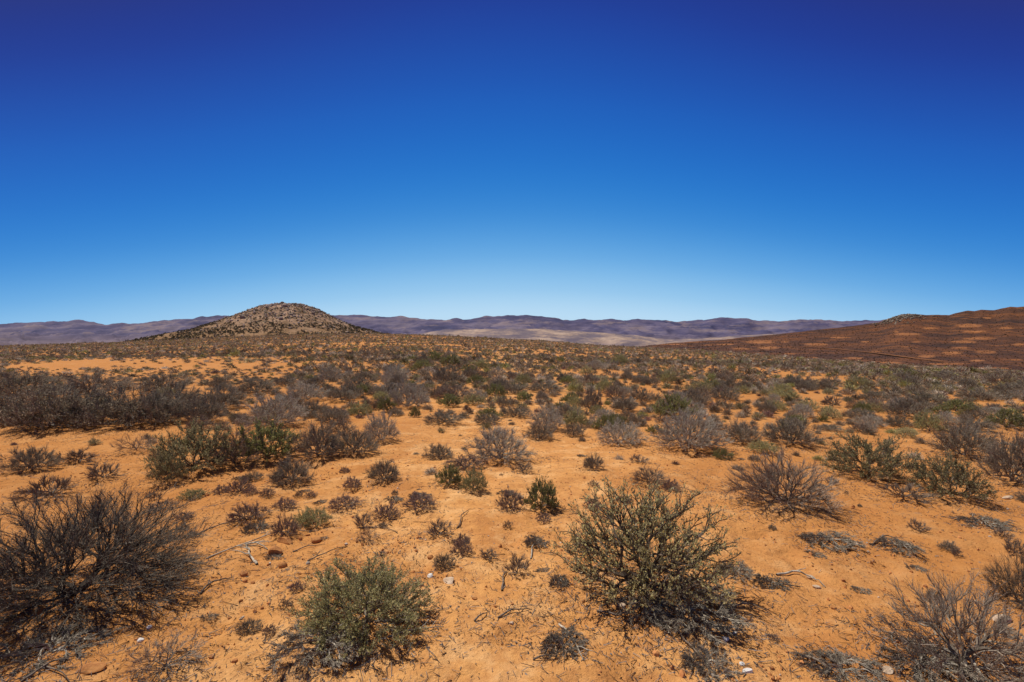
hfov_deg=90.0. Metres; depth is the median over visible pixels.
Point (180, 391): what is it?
twiggy shrub
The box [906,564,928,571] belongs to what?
dead shrub
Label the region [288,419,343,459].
twiggy shrub
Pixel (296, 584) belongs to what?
purple shrub
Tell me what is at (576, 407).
leafy shrub
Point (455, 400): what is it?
green shrub
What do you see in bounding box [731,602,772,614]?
dead stick
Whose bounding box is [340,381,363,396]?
twiggy shrub
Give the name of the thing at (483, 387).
twiggy shrub
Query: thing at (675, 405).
green shrub
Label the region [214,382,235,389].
twiggy shrub
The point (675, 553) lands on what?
leafy shrub
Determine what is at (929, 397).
twiggy shrub
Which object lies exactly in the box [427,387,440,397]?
twiggy shrub
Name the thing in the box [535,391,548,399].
twiggy shrub
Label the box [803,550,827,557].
dead shrub
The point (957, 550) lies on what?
dry tuft
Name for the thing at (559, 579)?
dead shrub
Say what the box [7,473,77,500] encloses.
dry tuft
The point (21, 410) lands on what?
twiggy shrub
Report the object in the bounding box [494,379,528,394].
twiggy shrub
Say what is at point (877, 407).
leafy shrub
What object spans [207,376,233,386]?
twiggy shrub
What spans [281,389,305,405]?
twiggy shrub
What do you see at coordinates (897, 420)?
twiggy shrub
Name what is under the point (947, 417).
grey shrub
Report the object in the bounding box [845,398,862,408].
bare shrub
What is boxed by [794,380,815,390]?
twiggy shrub
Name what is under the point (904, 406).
twiggy shrub
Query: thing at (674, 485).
purple shrub
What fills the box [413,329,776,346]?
foothills
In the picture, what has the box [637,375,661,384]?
twiggy shrub
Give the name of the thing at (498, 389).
green shrub
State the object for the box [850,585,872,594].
dead shrub
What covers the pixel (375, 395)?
leafy shrub
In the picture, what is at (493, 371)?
grey shrub
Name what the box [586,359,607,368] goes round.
grey shrub
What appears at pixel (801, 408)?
grey shrub
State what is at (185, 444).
leafy shrub
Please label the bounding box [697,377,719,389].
green shrub
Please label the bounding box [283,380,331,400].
grey shrub
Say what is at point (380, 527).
dead stick
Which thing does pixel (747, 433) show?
twiggy shrub
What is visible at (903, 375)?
twiggy shrub
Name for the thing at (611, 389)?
bare shrub
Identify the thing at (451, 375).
twiggy shrub
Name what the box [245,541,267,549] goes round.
dead stick
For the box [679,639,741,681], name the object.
dead shrub
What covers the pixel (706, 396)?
bare shrub
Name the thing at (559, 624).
dead stick
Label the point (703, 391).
bare shrub
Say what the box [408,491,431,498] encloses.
dead shrub
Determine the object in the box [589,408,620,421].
grey shrub
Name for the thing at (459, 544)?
purple shrub
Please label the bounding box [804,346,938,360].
path
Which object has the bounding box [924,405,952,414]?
green shrub
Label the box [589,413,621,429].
green shrub
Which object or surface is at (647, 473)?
bare shrub
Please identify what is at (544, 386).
twiggy shrub
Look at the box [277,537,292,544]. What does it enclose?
stone
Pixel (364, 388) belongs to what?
green shrub
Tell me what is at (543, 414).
grey shrub
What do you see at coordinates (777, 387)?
leafy shrub
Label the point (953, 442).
twiggy shrub
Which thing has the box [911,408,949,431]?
leafy shrub
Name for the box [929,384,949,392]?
leafy shrub
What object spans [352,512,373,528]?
dry tuft
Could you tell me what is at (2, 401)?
twiggy shrub
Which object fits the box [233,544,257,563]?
dead stick
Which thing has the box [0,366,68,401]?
twiggy shrub
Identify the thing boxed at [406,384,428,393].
twiggy shrub
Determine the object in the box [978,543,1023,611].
bare shrub
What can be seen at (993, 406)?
bare shrub
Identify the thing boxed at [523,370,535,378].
twiggy shrub
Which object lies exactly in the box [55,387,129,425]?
twiggy shrub
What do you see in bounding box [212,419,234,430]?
bare shrub
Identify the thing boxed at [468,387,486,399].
grey shrub
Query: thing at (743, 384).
twiggy shrub
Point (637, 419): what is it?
twiggy shrub
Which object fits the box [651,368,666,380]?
bare shrub
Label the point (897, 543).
dead shrub
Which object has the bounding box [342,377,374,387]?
twiggy shrub
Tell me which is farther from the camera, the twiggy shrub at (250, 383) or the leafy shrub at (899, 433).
the twiggy shrub at (250, 383)
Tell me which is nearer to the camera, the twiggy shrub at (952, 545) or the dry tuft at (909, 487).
the twiggy shrub at (952, 545)
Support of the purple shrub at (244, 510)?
on the ground
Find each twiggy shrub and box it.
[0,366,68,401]
[0,378,113,431]
[0,389,45,421]
[0,392,73,428]
[0,443,66,472]
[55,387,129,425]
[66,380,191,430]
[118,388,196,426]
[131,372,190,391]
[155,378,204,409]
[165,392,228,422]
[196,383,255,406]
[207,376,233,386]
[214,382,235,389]
[228,376,280,393]
[228,411,250,420]
[231,413,250,424]
[233,616,262,635]
[238,470,263,482]
[266,453,315,486]
[274,375,296,386]
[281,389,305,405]
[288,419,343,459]
[299,400,330,416]
[303,376,326,384]
[304,410,321,418]
[314,404,350,422]
[317,383,336,391]
[323,384,359,400]
[329,426,381,455]
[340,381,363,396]
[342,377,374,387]
[352,370,376,379]
[362,455,400,483]
[367,386,385,394]
[382,382,398,392]
[383,363,401,371]
[387,407,404,415]
[388,371,407,382]
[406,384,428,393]
[413,353,433,362]
[420,441,453,458]
[422,410,465,424]
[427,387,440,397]
[430,363,461,381]
[432,552,457,569]
[462,366,476,376]
[471,412,503,423]
[480,381,501,390]
[492,377,510,387]
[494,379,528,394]
[496,395,516,405]
[500,405,532,416]
[521,420,556,439]
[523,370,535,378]
[526,381,565,391]
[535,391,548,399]
[544,401,582,417]
[556,372,569,380]
[560,422,586,435]
[577,384,602,408]
[582,452,605,469]
[609,394,637,410]
[617,409,632,419]
[618,495,633,503]
[619,370,632,379]
[625,413,646,426]
[631,388,655,401]
[632,372,650,382]
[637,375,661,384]
[652,402,678,413]
[674,385,710,404]
[703,419,723,429]
[706,386,743,400]
[714,379,727,387]
[719,418,764,443]
[721,378,736,387]
[736,378,754,388]
[747,453,758,460]
[754,400,776,412]
[759,414,826,445]
[782,374,805,384]
[783,416,804,428]
[794,379,818,389]
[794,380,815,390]
[809,423,844,431]
[816,380,836,389]
[820,376,845,384]
[846,407,879,419]
[858,389,893,400]
[878,414,913,426]
[880,395,929,416]
[887,368,914,379]
[897,374,922,384]
[904,391,952,405]
[913,401,934,407]
[923,419,1006,457]
[926,586,940,597]
[932,369,963,378]
[936,540,959,551]
[941,422,986,435]
[952,377,979,387]
[953,386,1008,400]
[953,414,974,421]
[955,416,1002,430]
[958,407,988,419]
[963,402,981,412]
[974,429,1023,485]
[981,402,1007,410]
[985,381,1018,391]
[987,389,1016,397]
[994,381,1023,391]
[1011,490,1023,502]
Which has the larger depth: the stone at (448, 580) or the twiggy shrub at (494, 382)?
the twiggy shrub at (494, 382)
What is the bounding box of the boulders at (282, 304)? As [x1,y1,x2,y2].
[147,301,374,339]
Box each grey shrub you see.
[232,388,310,427]
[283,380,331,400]
[312,365,343,379]
[360,407,400,442]
[380,362,413,378]
[381,373,398,382]
[382,376,430,409]
[459,423,538,465]
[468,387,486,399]
[487,366,508,375]
[524,403,564,427]
[583,419,602,428]
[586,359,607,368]
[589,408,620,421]
[595,416,650,445]
[615,385,635,394]
[648,401,733,450]
[656,389,692,405]
[691,401,706,409]
[765,392,783,402]
[787,402,816,417]
[855,412,887,426]
[863,419,877,429]
[932,410,959,423]
[979,405,1002,414]
[1007,389,1023,397]
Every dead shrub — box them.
[0,620,128,678]
[200,613,221,621]
[238,519,270,535]
[262,553,283,559]
[262,618,369,677]
[312,499,328,503]
[383,495,404,502]
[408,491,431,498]
[496,489,518,495]
[522,532,549,548]
[532,566,549,571]
[538,625,588,659]
[548,570,568,588]
[609,594,676,628]
[644,577,757,649]
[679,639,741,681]
[714,558,757,582]
[752,572,792,591]
[792,646,889,681]
[798,529,865,551]
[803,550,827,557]
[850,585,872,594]
[871,632,993,681]
[873,535,927,555]
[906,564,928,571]
[949,512,1015,531]
[1004,625,1023,637]
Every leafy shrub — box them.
[137,416,241,474]
[144,446,186,483]
[157,386,175,394]
[176,488,209,499]
[285,553,438,665]
[288,505,334,527]
[346,400,373,414]
[372,389,389,399]
[459,466,488,490]
[462,392,486,404]
[474,358,490,367]
[514,372,531,383]
[540,475,740,616]
[561,407,588,426]
[564,403,584,413]
[565,380,583,388]
[565,395,581,405]
[577,365,594,374]
[589,404,608,413]
[595,378,617,391]
[611,353,629,363]
[656,368,678,382]
[679,379,713,391]
[732,384,752,393]
[744,440,782,452]
[763,388,801,398]
[767,398,790,411]
[768,381,794,394]
[792,397,823,409]
[818,404,846,418]
[820,430,921,481]
[845,374,873,387]
[867,401,889,412]
[882,374,900,381]
[893,425,922,437]
[903,448,1001,502]
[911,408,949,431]
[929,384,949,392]
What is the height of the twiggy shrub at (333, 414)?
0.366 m
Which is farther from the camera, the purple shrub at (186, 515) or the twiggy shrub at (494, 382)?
the twiggy shrub at (494, 382)
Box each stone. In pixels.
[78,662,106,673]
[268,546,281,554]
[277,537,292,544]
[278,562,286,567]
[311,537,321,542]
[443,577,453,583]
[722,636,728,641]
[742,668,752,672]
[881,666,893,673]
[992,614,1011,623]
[1002,496,1012,498]
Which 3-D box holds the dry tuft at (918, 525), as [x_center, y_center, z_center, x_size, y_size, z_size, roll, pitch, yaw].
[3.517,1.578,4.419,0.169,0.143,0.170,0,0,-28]
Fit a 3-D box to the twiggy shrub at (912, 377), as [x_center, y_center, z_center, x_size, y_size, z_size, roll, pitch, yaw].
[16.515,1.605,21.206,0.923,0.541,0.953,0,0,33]
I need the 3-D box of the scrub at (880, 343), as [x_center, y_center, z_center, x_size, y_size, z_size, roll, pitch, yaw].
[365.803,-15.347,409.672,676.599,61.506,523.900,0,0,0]
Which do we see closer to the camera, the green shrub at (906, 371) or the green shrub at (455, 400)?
the green shrub at (455, 400)
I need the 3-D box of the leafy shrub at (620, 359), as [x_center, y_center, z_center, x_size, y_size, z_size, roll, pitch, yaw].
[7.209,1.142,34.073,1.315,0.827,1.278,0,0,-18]
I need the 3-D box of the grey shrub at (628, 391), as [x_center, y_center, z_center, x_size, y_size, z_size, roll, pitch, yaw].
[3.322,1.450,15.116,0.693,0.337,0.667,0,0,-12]
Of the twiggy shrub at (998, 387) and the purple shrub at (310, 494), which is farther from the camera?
the twiggy shrub at (998, 387)
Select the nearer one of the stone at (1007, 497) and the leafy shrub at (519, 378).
the stone at (1007, 497)
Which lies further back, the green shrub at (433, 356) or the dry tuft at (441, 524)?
the green shrub at (433, 356)
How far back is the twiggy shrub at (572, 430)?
8.65 m
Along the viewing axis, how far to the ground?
4.04 m
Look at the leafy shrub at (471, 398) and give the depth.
12.72 m
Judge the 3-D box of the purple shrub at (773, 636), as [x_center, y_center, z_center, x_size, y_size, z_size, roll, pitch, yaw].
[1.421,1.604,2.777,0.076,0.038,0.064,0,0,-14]
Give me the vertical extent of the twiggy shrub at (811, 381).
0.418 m
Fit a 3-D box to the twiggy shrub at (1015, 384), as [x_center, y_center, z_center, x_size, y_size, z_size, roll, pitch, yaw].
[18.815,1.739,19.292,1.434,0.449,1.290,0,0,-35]
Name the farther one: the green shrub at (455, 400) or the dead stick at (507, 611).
the green shrub at (455, 400)
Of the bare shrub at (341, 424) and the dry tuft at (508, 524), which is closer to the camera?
the dry tuft at (508, 524)
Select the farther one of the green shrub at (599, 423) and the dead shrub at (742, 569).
the green shrub at (599, 423)
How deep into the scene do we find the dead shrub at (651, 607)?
2.94 m
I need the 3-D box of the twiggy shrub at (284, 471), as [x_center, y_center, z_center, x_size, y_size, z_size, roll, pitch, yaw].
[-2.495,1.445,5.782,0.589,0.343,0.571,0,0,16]
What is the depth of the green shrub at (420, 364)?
25.36 m
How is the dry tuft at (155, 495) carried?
on the ground
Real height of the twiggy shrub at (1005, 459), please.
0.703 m
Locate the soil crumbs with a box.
[0,416,1022,681]
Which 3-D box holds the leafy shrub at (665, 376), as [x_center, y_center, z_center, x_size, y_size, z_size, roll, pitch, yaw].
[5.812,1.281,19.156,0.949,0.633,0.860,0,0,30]
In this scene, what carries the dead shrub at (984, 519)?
on the ground
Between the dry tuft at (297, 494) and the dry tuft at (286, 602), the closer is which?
the dry tuft at (286, 602)
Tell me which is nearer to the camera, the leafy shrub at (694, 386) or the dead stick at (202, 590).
the dead stick at (202, 590)
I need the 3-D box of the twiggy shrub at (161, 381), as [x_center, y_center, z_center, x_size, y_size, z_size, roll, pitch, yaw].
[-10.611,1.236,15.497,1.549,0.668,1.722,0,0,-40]
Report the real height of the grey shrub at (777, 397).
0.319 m
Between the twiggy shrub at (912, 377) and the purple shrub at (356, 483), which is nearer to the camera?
the purple shrub at (356, 483)
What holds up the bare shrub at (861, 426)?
on the ground
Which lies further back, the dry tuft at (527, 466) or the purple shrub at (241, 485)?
the dry tuft at (527, 466)
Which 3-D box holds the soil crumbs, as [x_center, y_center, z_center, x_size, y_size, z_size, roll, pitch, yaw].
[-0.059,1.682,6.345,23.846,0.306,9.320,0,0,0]
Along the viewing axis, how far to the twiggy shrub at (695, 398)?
13.16 m
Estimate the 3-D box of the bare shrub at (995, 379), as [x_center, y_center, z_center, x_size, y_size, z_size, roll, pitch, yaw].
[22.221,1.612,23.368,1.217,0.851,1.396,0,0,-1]
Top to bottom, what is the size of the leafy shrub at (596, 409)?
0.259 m
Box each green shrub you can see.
[234,416,302,465]
[356,383,367,392]
[376,394,397,410]
[408,406,421,416]
[413,358,433,368]
[426,350,443,359]
[433,461,462,485]
[436,393,464,406]
[439,352,459,364]
[462,363,476,371]
[466,374,485,384]
[476,406,502,417]
[484,383,506,395]
[517,392,532,400]
[523,474,561,512]
[559,375,576,382]
[562,392,581,401]
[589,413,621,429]
[605,413,630,427]
[644,424,662,432]
[652,392,697,419]
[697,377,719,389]
[711,447,733,459]
[783,413,807,424]
[852,401,874,412]
[897,367,920,376]
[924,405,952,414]
[936,399,976,411]
[979,407,1023,428]
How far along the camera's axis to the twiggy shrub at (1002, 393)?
17.02 m
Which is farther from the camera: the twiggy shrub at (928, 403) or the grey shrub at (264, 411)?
the twiggy shrub at (928, 403)
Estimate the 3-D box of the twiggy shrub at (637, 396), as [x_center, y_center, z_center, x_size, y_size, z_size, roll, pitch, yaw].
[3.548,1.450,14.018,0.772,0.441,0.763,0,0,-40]
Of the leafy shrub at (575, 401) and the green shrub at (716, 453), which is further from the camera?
the leafy shrub at (575, 401)
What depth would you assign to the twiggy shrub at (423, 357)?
28.26 m
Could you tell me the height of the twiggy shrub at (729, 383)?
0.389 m
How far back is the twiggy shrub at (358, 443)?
7.11 m
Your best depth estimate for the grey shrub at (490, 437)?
6.73 m
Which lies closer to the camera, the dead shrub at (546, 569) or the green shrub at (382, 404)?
the dead shrub at (546, 569)
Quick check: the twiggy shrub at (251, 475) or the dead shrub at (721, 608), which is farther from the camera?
the twiggy shrub at (251, 475)
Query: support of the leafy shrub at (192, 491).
on the ground
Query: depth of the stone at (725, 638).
2.74 m
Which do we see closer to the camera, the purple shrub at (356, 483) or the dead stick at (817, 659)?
the dead stick at (817, 659)
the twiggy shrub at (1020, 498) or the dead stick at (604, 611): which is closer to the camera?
the dead stick at (604, 611)
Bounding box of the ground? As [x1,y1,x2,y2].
[0,334,1023,681]
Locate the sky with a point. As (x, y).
(670, 160)
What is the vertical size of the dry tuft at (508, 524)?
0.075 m
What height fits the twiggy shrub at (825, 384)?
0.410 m
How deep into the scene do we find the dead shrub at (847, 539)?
4.09 m
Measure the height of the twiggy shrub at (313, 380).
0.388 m
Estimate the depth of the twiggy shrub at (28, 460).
6.35 m
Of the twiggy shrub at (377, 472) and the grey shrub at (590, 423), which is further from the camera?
the grey shrub at (590, 423)
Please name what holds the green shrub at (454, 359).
on the ground
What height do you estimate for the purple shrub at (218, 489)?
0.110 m
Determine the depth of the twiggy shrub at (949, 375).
26.10 m
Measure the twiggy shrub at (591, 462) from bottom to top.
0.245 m
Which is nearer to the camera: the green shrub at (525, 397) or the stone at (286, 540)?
the stone at (286, 540)
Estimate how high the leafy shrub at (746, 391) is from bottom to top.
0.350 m
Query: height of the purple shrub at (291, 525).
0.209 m
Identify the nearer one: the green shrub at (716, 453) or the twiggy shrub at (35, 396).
the green shrub at (716, 453)
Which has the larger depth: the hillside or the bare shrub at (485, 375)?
the hillside
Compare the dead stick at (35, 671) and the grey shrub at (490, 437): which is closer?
the dead stick at (35, 671)
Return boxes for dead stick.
[20,655,76,681]
[32,663,89,681]
[200,517,247,532]
[200,578,230,592]
[206,526,317,558]
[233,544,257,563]
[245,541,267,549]
[293,542,321,551]
[307,545,346,560]
[358,521,396,532]
[388,616,443,636]
[497,603,531,617]
[499,567,505,590]
[530,542,547,558]
[533,654,558,660]
[558,623,595,659]
[597,605,642,615]
[676,630,711,669]
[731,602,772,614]
[776,568,825,586]
[805,655,843,677]
[869,535,906,544]
[912,648,926,679]
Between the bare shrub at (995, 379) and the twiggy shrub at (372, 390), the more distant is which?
the bare shrub at (995, 379)
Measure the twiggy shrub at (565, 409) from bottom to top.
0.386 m
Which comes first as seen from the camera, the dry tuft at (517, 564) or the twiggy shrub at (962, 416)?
the dry tuft at (517, 564)
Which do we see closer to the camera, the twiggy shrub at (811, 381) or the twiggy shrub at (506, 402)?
the twiggy shrub at (506, 402)
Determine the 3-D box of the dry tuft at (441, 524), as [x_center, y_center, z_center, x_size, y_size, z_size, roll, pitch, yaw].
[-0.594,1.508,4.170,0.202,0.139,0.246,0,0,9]
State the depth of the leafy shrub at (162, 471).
5.92 m
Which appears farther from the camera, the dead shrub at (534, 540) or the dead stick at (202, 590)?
the dead shrub at (534, 540)
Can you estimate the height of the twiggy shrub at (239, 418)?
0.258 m
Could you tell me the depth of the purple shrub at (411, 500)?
4.80 m
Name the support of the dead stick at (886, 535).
on the ground
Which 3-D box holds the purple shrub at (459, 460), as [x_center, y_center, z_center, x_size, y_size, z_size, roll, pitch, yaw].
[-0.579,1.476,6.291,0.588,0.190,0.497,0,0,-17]
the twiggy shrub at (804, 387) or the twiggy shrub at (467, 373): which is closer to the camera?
the twiggy shrub at (804, 387)
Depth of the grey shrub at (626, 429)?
7.92 m
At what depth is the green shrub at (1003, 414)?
10.07 m
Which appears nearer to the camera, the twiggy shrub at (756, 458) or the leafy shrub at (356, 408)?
the twiggy shrub at (756, 458)
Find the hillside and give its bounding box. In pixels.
[640,307,1023,370]
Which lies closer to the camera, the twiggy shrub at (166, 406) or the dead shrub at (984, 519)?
the dead shrub at (984, 519)
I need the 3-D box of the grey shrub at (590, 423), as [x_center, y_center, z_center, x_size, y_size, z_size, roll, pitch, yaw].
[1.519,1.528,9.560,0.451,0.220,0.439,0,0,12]
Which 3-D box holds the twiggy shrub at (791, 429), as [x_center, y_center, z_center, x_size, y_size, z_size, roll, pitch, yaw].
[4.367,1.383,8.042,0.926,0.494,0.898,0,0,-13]
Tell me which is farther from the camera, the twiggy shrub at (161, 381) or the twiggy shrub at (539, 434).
the twiggy shrub at (161, 381)
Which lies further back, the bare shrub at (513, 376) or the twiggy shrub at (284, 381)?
the bare shrub at (513, 376)
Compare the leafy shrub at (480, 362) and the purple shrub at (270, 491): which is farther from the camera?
the leafy shrub at (480, 362)
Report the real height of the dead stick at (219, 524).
0.073 m
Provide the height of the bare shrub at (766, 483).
0.607 m
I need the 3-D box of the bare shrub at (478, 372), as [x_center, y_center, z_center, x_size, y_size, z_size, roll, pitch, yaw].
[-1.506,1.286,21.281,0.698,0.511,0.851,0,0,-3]
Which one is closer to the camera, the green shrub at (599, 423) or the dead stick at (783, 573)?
the dead stick at (783, 573)
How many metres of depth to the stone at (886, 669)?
2.50 m
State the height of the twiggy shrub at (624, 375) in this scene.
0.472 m
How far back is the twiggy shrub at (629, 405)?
11.93 m
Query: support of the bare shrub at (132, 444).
on the ground
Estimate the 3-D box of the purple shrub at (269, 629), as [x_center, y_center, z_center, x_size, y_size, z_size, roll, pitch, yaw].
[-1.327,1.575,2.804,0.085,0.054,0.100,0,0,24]
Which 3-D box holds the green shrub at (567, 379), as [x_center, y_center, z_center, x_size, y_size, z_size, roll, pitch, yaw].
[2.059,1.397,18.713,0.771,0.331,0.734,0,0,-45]
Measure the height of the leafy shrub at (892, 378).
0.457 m
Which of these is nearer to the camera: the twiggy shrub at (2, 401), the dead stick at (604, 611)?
the dead stick at (604, 611)
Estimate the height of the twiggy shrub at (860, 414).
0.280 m
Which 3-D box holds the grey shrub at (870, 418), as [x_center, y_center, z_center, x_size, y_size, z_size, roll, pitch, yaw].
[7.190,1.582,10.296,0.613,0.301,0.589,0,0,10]
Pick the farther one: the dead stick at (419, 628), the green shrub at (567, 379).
the green shrub at (567, 379)
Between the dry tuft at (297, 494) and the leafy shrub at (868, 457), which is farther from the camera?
the leafy shrub at (868, 457)
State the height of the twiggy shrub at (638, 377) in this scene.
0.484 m
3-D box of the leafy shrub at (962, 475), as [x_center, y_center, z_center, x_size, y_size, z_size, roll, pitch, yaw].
[4.601,1.394,5.379,0.862,0.507,0.816,0,0,-36]
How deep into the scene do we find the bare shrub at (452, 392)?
13.46 m
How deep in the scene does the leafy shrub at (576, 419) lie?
9.60 m
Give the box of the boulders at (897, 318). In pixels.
[873,313,934,325]
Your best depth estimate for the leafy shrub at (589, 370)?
22.80 m
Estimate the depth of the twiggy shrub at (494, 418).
9.75 m
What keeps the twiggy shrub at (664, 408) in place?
on the ground
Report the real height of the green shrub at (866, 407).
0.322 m
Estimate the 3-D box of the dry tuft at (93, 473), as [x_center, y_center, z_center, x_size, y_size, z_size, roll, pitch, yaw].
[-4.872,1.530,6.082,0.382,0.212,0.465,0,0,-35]
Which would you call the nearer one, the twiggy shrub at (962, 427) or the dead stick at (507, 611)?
the dead stick at (507, 611)
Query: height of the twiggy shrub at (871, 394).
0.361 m
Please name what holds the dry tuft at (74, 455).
on the ground
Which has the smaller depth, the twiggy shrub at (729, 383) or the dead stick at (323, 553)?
the dead stick at (323, 553)
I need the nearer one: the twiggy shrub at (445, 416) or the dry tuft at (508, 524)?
the dry tuft at (508, 524)
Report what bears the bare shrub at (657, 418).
on the ground
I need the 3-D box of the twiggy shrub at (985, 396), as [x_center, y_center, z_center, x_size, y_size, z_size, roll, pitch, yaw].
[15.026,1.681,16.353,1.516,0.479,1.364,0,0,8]
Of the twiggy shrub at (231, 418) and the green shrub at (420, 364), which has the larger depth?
the green shrub at (420, 364)
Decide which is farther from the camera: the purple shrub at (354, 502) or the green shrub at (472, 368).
the green shrub at (472, 368)
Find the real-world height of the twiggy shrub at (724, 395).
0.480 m
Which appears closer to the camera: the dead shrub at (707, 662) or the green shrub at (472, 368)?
the dead shrub at (707, 662)
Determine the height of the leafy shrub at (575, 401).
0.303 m
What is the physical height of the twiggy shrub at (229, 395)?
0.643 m
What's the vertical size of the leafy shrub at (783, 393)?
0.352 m
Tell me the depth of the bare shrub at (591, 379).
18.66 m
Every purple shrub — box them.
[170,511,196,520]
[211,484,230,493]
[223,476,255,493]
[224,500,272,524]
[243,486,258,495]
[259,486,275,496]
[261,623,278,635]
[269,513,302,539]
[271,497,297,509]
[288,580,305,591]
[304,490,316,496]
[327,491,363,509]
[339,466,350,472]
[342,476,362,489]
[371,501,401,519]
[400,490,436,511]
[441,454,486,470]
[447,535,473,555]
[455,532,470,543]
[495,484,523,511]
[535,512,551,523]
[582,498,601,509]
[660,478,682,490]
[768,633,780,640]
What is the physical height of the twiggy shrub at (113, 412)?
0.926 m
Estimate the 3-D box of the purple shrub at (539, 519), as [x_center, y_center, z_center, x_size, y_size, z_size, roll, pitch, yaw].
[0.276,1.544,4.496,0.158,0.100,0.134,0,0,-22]
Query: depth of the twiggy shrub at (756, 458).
6.92 m
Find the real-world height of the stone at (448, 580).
0.037 m
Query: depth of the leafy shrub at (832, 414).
11.14 m
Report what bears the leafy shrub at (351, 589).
on the ground
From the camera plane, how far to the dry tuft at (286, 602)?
3.09 m
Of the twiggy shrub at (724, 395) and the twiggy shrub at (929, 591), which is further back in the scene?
the twiggy shrub at (724, 395)
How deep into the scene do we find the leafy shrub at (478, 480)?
5.31 m
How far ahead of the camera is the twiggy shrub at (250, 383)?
14.98 m
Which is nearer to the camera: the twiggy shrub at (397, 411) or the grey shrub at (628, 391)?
the twiggy shrub at (397, 411)
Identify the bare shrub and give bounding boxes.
[0,477,222,642]
[40,371,142,395]
[108,432,159,453]
[109,624,208,681]
[183,414,217,431]
[199,420,266,465]
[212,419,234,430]
[328,416,356,433]
[353,527,381,541]
[366,397,384,409]
[432,382,474,399]
[468,367,482,376]
[477,371,493,378]
[507,371,519,379]
[579,372,599,382]
[603,381,626,397]
[628,464,671,484]
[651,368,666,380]
[655,413,673,422]
[688,385,714,395]
[697,391,714,402]
[714,371,730,380]
[718,442,849,514]
[719,367,733,377]
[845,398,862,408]
[846,420,876,432]
[856,563,1023,681]
[866,398,887,409]
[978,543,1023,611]
[981,368,1017,383]
[983,403,1005,411]
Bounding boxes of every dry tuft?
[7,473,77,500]
[54,446,100,463]
[82,461,121,480]
[145,487,161,500]
[145,497,179,510]
[277,597,293,607]
[292,490,302,496]
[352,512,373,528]
[427,518,453,536]
[480,547,497,560]
[503,519,513,528]
[503,552,529,574]
[508,462,534,471]
[586,480,600,485]
[630,454,648,462]
[819,395,843,405]
[874,481,938,503]
[906,517,931,532]
[916,593,957,612]
[952,548,965,556]
[993,526,1016,537]
[1001,537,1023,553]
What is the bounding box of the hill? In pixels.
[126,304,375,341]
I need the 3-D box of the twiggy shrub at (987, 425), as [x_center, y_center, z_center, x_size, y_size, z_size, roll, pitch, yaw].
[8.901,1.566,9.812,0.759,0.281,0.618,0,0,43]
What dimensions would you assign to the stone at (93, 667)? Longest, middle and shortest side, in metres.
0.124 x 0.077 x 0.034 m
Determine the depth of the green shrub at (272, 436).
6.80 m
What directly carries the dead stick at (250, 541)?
on the ground
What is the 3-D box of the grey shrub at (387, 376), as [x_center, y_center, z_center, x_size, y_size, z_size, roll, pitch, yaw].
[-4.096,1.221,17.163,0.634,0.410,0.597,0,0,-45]
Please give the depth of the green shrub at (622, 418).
9.63 m
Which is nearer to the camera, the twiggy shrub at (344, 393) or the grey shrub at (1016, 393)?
the twiggy shrub at (344, 393)
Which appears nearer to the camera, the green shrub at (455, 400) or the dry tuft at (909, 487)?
the dry tuft at (909, 487)
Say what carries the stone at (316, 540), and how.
on the ground
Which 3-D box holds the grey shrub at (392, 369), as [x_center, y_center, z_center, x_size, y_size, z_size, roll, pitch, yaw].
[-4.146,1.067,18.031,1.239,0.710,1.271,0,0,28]
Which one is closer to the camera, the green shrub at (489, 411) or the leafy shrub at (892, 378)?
the green shrub at (489, 411)
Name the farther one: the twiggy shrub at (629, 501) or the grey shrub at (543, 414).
the grey shrub at (543, 414)
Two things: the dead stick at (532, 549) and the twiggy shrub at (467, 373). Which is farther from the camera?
the twiggy shrub at (467, 373)
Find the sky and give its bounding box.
[0,0,1023,324]
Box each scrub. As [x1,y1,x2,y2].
[0,332,1023,498]
[124,303,389,341]
[649,307,1023,370]
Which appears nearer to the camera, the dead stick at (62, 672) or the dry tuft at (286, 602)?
the dead stick at (62, 672)
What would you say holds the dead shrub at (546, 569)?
on the ground
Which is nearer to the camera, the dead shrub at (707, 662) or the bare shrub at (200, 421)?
the dead shrub at (707, 662)
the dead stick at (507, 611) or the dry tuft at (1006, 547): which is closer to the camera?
the dead stick at (507, 611)
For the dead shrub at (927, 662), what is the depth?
2.50 m
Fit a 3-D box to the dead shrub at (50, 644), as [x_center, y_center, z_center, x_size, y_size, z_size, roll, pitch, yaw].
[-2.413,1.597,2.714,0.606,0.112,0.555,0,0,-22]
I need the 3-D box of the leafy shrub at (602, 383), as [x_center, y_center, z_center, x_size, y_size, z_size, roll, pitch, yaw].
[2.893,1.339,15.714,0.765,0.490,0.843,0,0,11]
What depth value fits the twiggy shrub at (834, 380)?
21.74 m
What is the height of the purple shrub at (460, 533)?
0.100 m
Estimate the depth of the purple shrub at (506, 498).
4.80 m
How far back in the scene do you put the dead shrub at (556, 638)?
2.62 m
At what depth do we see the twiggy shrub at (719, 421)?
9.43 m
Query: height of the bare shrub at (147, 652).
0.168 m
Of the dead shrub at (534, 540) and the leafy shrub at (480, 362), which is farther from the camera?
the leafy shrub at (480, 362)
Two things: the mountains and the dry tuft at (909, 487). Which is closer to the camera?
the dry tuft at (909, 487)
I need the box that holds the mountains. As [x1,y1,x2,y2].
[0,315,885,345]
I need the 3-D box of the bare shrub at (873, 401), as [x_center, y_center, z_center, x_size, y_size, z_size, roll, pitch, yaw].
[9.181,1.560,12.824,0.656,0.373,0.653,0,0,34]
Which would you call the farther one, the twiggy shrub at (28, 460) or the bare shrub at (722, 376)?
the bare shrub at (722, 376)
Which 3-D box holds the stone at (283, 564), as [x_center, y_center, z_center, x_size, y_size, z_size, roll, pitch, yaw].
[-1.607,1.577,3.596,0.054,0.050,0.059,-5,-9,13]

